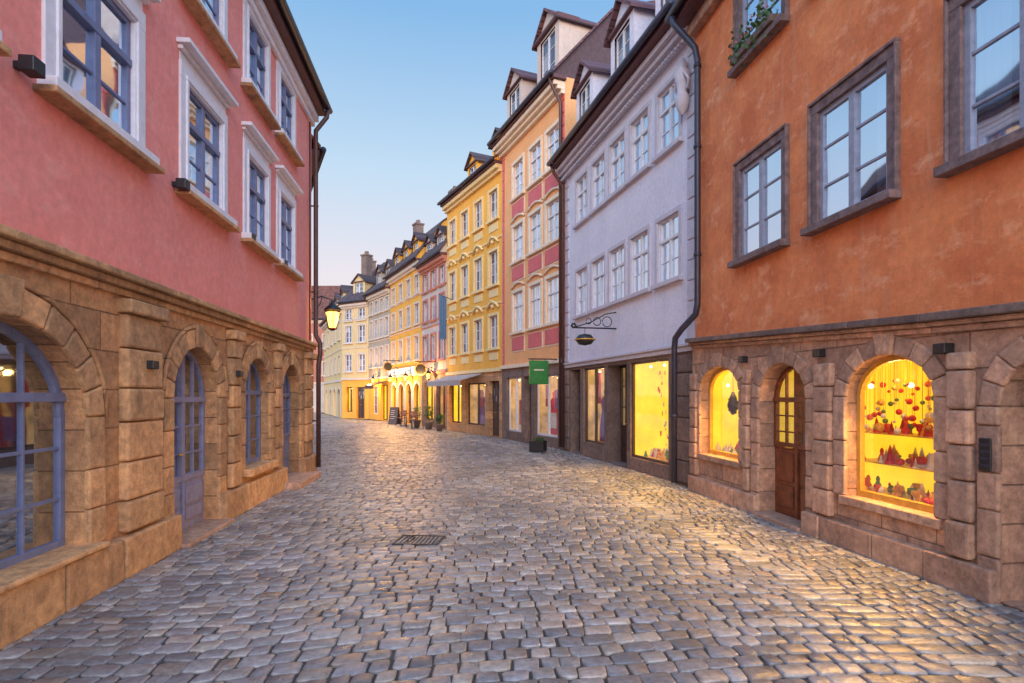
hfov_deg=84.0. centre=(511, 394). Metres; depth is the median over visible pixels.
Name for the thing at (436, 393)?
ground floor wall
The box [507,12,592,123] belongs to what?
dormer walls
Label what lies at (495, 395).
door glass frames darkwood
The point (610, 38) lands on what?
dormer trim
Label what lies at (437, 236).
dormer trim
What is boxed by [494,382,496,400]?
door glass panes
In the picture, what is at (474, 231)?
window surrounds
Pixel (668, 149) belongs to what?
window surrounds
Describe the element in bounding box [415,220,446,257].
gable walls
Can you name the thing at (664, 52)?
trim
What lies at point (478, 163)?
dormer walls
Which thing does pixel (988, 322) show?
string course
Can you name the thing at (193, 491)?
door panels
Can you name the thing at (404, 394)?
arch stones
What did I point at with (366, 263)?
chimney
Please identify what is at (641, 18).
dormer walls
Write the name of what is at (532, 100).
eaves
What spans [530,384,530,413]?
door glass frames darkwood
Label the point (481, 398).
red poster
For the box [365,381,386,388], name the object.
awning
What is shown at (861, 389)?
shop window frames
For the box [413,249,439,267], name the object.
gutter
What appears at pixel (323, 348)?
window surrounds
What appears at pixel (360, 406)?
door panels darkwood
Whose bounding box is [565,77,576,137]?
side walls
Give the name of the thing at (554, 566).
cobblestone street
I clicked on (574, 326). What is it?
sign bracket
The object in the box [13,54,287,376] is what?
wall spots
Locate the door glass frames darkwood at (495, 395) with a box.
[492,381,498,402]
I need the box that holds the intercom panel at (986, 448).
[979,438,991,471]
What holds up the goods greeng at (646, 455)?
in the shop window frames at (596, 441)
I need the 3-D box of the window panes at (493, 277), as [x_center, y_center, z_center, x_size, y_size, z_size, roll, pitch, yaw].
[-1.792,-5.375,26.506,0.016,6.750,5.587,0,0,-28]
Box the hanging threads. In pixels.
[866,361,934,425]
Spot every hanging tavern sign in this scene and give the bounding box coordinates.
[383,360,399,370]
[414,361,432,375]
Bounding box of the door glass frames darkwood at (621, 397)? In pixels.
[579,365,626,428]
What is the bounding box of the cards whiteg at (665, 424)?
[658,373,667,445]
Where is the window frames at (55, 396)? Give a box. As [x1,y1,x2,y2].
[0,321,261,569]
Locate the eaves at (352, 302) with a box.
[338,300,366,304]
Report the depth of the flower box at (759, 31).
8.47 m
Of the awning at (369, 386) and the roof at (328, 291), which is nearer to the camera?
the awning at (369, 386)
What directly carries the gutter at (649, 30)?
attached to the roof at (616, 80)
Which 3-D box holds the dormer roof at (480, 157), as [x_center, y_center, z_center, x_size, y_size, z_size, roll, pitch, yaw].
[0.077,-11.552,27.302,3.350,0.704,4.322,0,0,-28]
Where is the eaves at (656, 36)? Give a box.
[552,18,670,168]
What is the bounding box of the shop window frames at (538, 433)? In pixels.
[509,374,557,437]
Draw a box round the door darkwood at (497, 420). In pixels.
[493,403,498,435]
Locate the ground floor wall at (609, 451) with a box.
[565,351,691,485]
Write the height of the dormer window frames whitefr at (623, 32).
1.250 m
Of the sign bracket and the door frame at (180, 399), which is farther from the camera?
the sign bracket
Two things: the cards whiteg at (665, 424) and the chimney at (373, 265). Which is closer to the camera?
the cards whiteg at (665, 424)
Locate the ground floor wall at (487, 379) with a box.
[447,371,501,437]
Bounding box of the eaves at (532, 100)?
[491,73,566,148]
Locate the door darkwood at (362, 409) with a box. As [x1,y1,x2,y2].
[358,400,364,417]
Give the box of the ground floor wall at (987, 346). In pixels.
[692,326,1023,611]
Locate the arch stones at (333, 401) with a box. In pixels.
[325,386,340,416]
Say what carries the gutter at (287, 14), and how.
attached to the roof at (299, 51)
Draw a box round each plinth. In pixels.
[0,454,316,650]
[688,475,999,603]
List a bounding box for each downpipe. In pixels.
[309,108,329,466]
[548,76,561,446]
[550,165,564,447]
[670,15,701,482]
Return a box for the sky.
[286,0,651,285]
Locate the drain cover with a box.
[392,534,444,546]
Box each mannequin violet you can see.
[480,392,484,423]
[600,396,603,440]
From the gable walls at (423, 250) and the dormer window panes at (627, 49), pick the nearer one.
the dormer window panes at (627, 49)
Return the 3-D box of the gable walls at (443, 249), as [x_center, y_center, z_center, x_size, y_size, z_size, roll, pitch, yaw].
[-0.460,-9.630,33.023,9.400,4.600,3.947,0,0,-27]
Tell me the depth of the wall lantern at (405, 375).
34.14 m
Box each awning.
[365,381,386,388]
[427,373,480,386]
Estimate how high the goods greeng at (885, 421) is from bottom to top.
1.317 m
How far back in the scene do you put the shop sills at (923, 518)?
6.22 m
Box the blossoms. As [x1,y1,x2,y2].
[731,5,767,49]
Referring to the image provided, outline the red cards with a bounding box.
[658,371,667,438]
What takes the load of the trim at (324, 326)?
attached to the wall at (333, 349)
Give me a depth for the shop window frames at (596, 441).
13.78 m
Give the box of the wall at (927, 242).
[695,0,1023,337]
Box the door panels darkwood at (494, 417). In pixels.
[493,405,498,432]
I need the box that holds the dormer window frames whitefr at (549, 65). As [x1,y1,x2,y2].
[511,29,554,115]
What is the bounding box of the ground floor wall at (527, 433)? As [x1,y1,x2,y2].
[502,362,564,449]
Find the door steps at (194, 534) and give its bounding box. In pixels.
[181,471,320,548]
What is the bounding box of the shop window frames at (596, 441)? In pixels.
[586,358,667,464]
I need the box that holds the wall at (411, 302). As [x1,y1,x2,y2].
[390,269,421,375]
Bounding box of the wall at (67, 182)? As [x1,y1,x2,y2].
[0,0,310,340]
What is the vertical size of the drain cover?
0.032 m
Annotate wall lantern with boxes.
[403,370,410,381]
[425,367,435,379]
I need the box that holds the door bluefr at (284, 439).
[283,436,288,472]
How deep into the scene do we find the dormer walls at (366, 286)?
43.74 m
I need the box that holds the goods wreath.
[728,396,737,414]
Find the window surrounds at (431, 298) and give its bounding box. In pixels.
[421,262,445,362]
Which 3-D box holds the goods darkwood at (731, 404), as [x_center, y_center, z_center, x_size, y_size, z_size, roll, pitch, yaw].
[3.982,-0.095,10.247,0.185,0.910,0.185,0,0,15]
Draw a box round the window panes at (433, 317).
[433,267,442,358]
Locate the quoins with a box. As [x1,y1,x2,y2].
[502,94,564,364]
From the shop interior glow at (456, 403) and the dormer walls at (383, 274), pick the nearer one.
the shop interior glow at (456, 403)
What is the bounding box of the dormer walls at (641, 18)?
[577,0,662,121]
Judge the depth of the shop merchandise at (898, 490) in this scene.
6.63 m
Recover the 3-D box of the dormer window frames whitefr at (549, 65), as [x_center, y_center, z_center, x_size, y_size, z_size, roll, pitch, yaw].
[0.739,-11.500,20.811,0.072,1.600,3.949,0,0,-23]
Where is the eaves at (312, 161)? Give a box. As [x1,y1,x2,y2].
[311,149,319,178]
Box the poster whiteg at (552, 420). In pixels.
[550,413,555,428]
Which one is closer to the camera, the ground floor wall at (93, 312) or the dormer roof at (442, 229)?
the ground floor wall at (93, 312)
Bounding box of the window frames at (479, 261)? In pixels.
[451,190,496,354]
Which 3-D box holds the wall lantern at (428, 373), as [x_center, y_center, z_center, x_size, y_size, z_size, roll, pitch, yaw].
[-4.354,-1.159,30.567,0.590,0.717,0.326,0,0,-28]
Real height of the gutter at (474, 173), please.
0.150 m
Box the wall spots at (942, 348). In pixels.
[738,343,953,362]
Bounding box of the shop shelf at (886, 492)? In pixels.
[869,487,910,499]
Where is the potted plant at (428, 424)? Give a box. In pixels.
[424,403,433,429]
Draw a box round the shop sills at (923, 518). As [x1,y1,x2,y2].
[697,453,942,529]
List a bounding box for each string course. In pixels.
[0,223,317,352]
[688,312,1023,348]
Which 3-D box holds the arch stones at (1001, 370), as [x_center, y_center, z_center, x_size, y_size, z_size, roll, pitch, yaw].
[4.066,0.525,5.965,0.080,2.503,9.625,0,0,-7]
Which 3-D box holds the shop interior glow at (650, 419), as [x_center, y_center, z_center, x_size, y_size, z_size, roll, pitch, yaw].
[3.554,0.320,13.050,0.710,2.360,2.022,0,0,-14]
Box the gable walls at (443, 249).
[440,242,446,251]
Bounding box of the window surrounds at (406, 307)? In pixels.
[390,273,419,364]
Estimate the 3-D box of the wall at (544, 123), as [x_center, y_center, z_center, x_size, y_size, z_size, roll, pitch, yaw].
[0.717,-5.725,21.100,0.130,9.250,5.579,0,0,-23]
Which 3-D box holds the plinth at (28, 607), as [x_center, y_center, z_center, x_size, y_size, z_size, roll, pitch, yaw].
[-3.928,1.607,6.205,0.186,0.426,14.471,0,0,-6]
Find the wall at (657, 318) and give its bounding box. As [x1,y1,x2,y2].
[565,45,694,362]
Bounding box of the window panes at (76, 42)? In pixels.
[63,0,288,262]
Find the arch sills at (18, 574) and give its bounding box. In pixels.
[0,460,278,593]
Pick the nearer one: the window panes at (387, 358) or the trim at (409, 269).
the trim at (409, 269)
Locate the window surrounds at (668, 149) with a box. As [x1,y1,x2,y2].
[572,69,683,319]
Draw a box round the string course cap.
[685,301,1023,342]
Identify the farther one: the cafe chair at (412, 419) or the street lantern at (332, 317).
the cafe chair at (412, 419)
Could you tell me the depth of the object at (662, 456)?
12.74 m
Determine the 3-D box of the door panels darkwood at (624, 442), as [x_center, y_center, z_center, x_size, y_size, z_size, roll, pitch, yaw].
[2.660,0.848,16.068,0.135,1.565,3.955,0,0,-14]
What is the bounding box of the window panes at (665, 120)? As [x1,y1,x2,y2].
[580,86,677,313]
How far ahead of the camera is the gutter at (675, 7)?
10.57 m
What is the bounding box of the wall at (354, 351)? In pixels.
[342,306,368,377]
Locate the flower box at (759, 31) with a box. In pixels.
[730,13,778,65]
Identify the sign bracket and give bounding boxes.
[571,312,615,328]
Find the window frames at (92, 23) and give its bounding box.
[63,0,291,263]
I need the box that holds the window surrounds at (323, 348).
[311,334,323,375]
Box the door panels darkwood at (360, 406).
[359,401,364,415]
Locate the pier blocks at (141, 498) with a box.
[118,314,313,532]
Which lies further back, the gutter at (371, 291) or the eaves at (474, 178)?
the gutter at (371, 291)
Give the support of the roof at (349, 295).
attached to the gable walls
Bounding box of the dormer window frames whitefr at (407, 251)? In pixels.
[397,243,417,262]
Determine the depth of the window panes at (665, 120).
13.51 m
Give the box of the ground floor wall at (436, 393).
[422,373,446,429]
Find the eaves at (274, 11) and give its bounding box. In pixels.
[263,0,324,115]
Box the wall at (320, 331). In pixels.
[311,323,323,381]
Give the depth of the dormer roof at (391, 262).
40.58 m
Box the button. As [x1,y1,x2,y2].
[978,443,988,466]
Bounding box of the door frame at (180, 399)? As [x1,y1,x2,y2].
[171,351,205,483]
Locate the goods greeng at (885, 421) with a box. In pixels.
[729,383,933,500]
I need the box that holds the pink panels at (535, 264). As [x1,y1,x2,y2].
[512,171,558,350]
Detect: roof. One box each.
[276,0,324,108]
[311,134,320,149]
[311,286,339,317]
[329,285,352,304]
[338,262,384,301]
[350,273,376,283]
[366,280,386,292]
[374,259,394,275]
[386,218,446,274]
[392,232,426,259]
[416,237,446,263]
[423,225,446,246]
[464,127,499,171]
[502,0,654,131]
[502,8,598,100]
[553,0,674,162]
[570,0,654,99]
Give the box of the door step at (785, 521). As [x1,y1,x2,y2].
[751,510,800,531]
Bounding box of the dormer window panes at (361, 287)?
[357,284,362,292]
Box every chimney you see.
[360,251,372,275]
[372,258,376,271]
[412,220,424,232]
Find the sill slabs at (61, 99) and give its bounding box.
[0,0,304,281]
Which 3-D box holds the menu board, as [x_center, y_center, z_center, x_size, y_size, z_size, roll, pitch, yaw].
[-7.200,1.275,34.900,0.600,1.050,0.500,0,0,23]
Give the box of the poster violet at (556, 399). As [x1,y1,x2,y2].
[555,390,557,408]
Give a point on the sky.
(411, 88)
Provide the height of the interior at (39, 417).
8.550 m
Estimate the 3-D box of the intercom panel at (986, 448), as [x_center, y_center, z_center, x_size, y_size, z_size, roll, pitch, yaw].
[4.182,0.525,5.014,0.050,0.290,0.111,0,0,-7]
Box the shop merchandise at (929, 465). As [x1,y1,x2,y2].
[715,378,933,500]
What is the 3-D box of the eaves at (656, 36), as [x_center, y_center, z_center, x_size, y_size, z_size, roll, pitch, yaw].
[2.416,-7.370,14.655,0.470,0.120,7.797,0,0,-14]
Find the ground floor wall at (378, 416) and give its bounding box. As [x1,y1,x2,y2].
[369,378,389,420]
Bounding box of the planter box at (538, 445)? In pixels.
[529,435,546,452]
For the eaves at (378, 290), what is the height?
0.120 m
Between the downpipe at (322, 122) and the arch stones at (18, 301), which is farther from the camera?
the downpipe at (322, 122)
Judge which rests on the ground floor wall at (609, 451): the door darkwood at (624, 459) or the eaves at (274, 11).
the door darkwood at (624, 459)
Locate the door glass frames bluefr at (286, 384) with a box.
[283,371,290,436]
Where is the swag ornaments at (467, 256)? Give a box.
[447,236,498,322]
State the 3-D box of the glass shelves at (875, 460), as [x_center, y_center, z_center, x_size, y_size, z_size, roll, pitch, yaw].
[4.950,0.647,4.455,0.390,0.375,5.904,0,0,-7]
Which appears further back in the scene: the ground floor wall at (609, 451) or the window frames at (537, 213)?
the window frames at (537, 213)
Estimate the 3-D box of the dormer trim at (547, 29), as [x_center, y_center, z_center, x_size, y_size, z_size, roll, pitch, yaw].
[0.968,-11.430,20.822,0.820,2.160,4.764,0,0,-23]
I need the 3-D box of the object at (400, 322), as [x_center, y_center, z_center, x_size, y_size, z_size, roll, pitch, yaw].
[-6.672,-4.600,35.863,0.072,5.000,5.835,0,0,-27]
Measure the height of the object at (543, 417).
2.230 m
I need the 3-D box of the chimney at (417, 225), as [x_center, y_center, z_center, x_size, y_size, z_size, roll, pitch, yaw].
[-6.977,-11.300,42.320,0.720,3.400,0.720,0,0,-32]
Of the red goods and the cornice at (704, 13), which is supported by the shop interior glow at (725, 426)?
the red goods
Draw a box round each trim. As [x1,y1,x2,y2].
[311,320,323,383]
[321,309,341,383]
[339,302,368,379]
[366,288,389,379]
[386,260,421,377]
[393,239,417,257]
[417,254,446,374]
[425,232,442,245]
[442,163,501,375]
[466,144,491,169]
[493,79,564,368]
[505,11,579,97]
[556,26,694,367]
[573,5,634,95]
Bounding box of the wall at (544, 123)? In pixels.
[502,98,564,365]
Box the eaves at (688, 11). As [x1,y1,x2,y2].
[676,0,704,27]
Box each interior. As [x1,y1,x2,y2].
[0,333,198,559]
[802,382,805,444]
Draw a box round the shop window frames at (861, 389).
[709,355,933,513]
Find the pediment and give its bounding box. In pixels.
[510,187,558,289]
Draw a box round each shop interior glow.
[385,386,385,418]
[428,386,433,418]
[454,385,460,421]
[635,361,667,454]
[713,360,935,492]
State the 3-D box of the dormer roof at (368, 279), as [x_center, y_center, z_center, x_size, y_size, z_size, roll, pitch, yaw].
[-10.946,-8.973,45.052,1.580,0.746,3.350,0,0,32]
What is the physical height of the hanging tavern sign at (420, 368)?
0.791 m
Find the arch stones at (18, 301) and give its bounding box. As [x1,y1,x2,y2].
[0,273,303,543]
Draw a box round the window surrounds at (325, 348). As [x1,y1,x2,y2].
[323,320,339,376]
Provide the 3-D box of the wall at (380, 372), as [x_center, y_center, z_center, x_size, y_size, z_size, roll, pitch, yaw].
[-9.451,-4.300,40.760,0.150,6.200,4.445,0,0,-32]
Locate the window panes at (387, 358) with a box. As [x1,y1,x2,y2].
[375,298,387,412]
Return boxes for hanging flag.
[439,294,451,338]
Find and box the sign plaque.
[575,334,593,345]
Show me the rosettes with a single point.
(463, 258)
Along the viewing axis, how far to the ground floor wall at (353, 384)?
43.52 m
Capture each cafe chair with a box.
[400,411,411,426]
[406,411,417,427]
[411,412,423,428]
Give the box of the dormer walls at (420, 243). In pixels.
[395,237,423,264]
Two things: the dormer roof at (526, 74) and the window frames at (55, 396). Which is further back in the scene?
the dormer roof at (526, 74)
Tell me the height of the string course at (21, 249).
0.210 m
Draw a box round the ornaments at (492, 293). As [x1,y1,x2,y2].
[449,221,497,364]
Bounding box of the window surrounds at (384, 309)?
[368,294,388,368]
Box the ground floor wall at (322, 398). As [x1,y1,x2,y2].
[313,384,323,411]
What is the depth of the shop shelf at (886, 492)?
6.79 m
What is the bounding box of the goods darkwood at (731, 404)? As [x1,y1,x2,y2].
[727,392,737,414]
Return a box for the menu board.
[388,407,400,424]
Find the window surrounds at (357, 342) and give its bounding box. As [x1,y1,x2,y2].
[343,306,366,372]
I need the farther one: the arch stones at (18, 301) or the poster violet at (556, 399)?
the poster violet at (556, 399)
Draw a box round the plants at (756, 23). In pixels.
[728,0,777,68]
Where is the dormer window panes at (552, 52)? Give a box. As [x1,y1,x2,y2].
[512,31,554,114]
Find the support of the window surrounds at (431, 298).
attached to the wall at (439, 365)
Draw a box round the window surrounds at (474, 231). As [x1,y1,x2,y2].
[446,184,499,357]
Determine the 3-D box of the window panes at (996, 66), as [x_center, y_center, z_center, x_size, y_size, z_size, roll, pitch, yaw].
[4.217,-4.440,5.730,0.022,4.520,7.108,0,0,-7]
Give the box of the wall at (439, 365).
[422,261,446,371]
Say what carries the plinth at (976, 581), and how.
on the cobblestone street
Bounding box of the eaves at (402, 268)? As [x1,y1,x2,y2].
[385,258,419,280]
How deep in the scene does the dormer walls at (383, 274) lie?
41.46 m
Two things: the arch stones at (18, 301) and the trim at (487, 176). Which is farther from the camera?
the trim at (487, 176)
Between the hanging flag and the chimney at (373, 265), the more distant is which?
the chimney at (373, 265)
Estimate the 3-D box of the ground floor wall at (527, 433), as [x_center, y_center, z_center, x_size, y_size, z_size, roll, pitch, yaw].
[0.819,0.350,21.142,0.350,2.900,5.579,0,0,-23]
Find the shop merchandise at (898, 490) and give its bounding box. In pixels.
[865,380,933,502]
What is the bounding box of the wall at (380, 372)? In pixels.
[369,293,389,376]
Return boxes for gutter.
[277,0,332,113]
[311,147,325,191]
[336,298,364,303]
[362,285,384,295]
[382,256,414,279]
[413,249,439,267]
[437,156,493,205]
[487,69,553,146]
[546,0,673,166]
[664,0,684,23]
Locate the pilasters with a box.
[565,354,691,483]
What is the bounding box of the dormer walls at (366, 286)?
[353,276,373,293]
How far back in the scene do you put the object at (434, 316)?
31.35 m
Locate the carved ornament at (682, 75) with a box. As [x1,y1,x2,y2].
[674,58,690,115]
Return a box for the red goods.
[728,381,933,504]
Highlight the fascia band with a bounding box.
[389,366,414,374]
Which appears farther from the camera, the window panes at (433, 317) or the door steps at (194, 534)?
the window panes at (433, 317)
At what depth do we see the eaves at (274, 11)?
11.01 m
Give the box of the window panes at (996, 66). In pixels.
[746,0,1019,253]
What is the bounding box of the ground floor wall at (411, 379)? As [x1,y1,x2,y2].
[390,375,421,425]
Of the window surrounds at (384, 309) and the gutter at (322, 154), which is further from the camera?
the window surrounds at (384, 309)
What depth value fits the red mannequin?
20.64 m
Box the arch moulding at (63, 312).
[25,282,304,415]
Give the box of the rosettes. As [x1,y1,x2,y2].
[450,240,493,320]
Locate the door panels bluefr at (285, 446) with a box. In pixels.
[282,440,288,470]
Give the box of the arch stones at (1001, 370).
[695,331,1023,599]
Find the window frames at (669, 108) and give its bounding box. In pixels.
[578,83,677,314]
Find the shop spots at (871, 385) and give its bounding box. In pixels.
[727,383,913,387]
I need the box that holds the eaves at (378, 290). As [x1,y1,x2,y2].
[364,286,389,297]
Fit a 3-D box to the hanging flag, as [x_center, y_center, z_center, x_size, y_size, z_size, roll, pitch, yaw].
[-3.343,-3.934,28.555,0.713,2.268,0.050,0,0,-15]
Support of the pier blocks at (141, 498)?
attached to the ground floor wall at (93, 312)
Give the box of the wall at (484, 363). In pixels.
[447,172,501,371]
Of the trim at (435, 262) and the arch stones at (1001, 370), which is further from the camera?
the trim at (435, 262)
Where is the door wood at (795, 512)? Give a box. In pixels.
[775,446,805,519]
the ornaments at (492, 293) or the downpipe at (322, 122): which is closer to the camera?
the downpipe at (322, 122)
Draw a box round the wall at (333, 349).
[324,313,341,381]
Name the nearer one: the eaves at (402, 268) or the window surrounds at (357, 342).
the eaves at (402, 268)
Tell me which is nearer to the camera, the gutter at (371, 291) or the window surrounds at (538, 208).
the window surrounds at (538, 208)
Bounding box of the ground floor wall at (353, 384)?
[342,380,368,418]
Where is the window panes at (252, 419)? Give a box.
[250,366,282,457]
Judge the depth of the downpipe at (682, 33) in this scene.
10.53 m
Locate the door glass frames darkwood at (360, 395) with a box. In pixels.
[358,387,364,399]
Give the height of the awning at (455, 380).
0.540 m
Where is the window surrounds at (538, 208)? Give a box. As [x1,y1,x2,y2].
[509,118,558,335]
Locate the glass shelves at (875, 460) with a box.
[865,430,933,471]
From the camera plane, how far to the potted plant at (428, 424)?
29.61 m
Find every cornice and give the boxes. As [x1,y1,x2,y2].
[247,0,318,126]
[688,0,721,37]
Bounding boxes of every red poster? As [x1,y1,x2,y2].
[480,390,482,406]
[598,372,600,403]
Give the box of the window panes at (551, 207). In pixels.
[516,127,558,330]
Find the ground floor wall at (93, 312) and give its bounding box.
[0,260,310,544]
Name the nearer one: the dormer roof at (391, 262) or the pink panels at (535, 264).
the pink panels at (535, 264)
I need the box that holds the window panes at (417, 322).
[401,277,417,360]
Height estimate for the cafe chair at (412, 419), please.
0.901 m
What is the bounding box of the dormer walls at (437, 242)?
[426,230,446,251]
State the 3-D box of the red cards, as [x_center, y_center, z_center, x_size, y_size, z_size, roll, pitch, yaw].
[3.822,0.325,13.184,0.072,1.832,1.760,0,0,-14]
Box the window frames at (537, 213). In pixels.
[514,125,558,331]
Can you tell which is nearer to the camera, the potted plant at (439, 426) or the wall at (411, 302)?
the potted plant at (439, 426)
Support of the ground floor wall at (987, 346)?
on the cobblestone street
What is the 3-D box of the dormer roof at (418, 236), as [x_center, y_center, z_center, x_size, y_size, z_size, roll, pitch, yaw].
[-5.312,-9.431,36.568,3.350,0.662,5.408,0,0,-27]
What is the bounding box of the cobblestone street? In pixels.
[0,412,1023,682]
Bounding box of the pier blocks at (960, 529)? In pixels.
[689,351,976,559]
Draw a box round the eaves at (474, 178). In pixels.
[440,159,501,206]
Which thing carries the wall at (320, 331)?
on the ground floor wall at (322, 398)
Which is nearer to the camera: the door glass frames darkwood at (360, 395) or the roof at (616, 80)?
the roof at (616, 80)
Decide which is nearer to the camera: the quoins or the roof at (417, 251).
the quoins
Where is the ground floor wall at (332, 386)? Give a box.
[324,381,341,417]
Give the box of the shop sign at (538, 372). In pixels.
[528,358,556,383]
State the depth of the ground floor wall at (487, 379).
25.86 m
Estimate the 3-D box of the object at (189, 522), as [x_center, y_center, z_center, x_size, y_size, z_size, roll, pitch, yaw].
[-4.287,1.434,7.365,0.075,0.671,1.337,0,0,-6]
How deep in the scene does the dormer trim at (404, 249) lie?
35.86 m
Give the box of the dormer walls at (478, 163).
[468,149,494,175]
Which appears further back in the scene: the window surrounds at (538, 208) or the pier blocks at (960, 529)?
the window surrounds at (538, 208)
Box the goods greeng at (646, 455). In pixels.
[644,448,667,459]
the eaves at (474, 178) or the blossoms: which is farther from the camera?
the eaves at (474, 178)
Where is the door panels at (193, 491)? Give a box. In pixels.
[171,481,201,519]
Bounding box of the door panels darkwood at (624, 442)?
[622,431,626,456]
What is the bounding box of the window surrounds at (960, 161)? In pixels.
[727,0,1023,268]
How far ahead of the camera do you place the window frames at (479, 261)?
26.13 m
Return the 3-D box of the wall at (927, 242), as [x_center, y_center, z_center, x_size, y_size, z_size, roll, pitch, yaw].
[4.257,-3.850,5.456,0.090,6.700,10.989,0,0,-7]
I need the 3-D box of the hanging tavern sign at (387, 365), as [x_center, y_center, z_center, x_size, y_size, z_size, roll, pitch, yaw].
[-7.689,-1.863,36.350,1.116,0.723,0.068,0,0,-27]
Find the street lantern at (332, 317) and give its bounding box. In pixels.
[311,296,340,330]
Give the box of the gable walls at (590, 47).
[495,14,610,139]
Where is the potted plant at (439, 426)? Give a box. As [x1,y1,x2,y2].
[435,413,443,430]
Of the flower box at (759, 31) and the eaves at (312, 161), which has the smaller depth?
the flower box at (759, 31)
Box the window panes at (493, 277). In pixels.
[452,192,496,353]
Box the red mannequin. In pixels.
[550,390,557,434]
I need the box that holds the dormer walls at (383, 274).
[377,263,391,283]
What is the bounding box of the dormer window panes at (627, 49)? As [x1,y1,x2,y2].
[582,0,666,114]
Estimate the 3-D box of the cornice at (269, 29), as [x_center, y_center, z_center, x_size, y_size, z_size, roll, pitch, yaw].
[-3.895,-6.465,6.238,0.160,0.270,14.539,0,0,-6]
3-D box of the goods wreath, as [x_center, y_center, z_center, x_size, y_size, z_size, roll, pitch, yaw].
[3.981,0.180,10.251,0.060,0.355,0.351,0,0,-7]
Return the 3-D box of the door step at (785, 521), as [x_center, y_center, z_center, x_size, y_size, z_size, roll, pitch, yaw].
[3.853,1.785,8.057,0.350,0.070,1.129,0,0,-7]
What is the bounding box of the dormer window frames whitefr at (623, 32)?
[581,0,664,115]
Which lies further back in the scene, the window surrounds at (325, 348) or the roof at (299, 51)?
the window surrounds at (325, 348)
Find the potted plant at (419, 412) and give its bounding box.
[413,404,421,426]
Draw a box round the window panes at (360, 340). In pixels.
[347,308,364,370]
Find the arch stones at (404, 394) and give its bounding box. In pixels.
[391,380,420,424]
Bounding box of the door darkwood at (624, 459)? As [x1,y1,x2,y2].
[579,395,626,461]
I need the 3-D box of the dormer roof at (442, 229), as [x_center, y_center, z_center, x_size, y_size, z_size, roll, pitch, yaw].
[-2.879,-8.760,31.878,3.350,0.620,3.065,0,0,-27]
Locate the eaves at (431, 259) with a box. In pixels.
[416,252,446,268]
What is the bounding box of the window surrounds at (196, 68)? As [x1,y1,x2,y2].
[0,0,302,276]

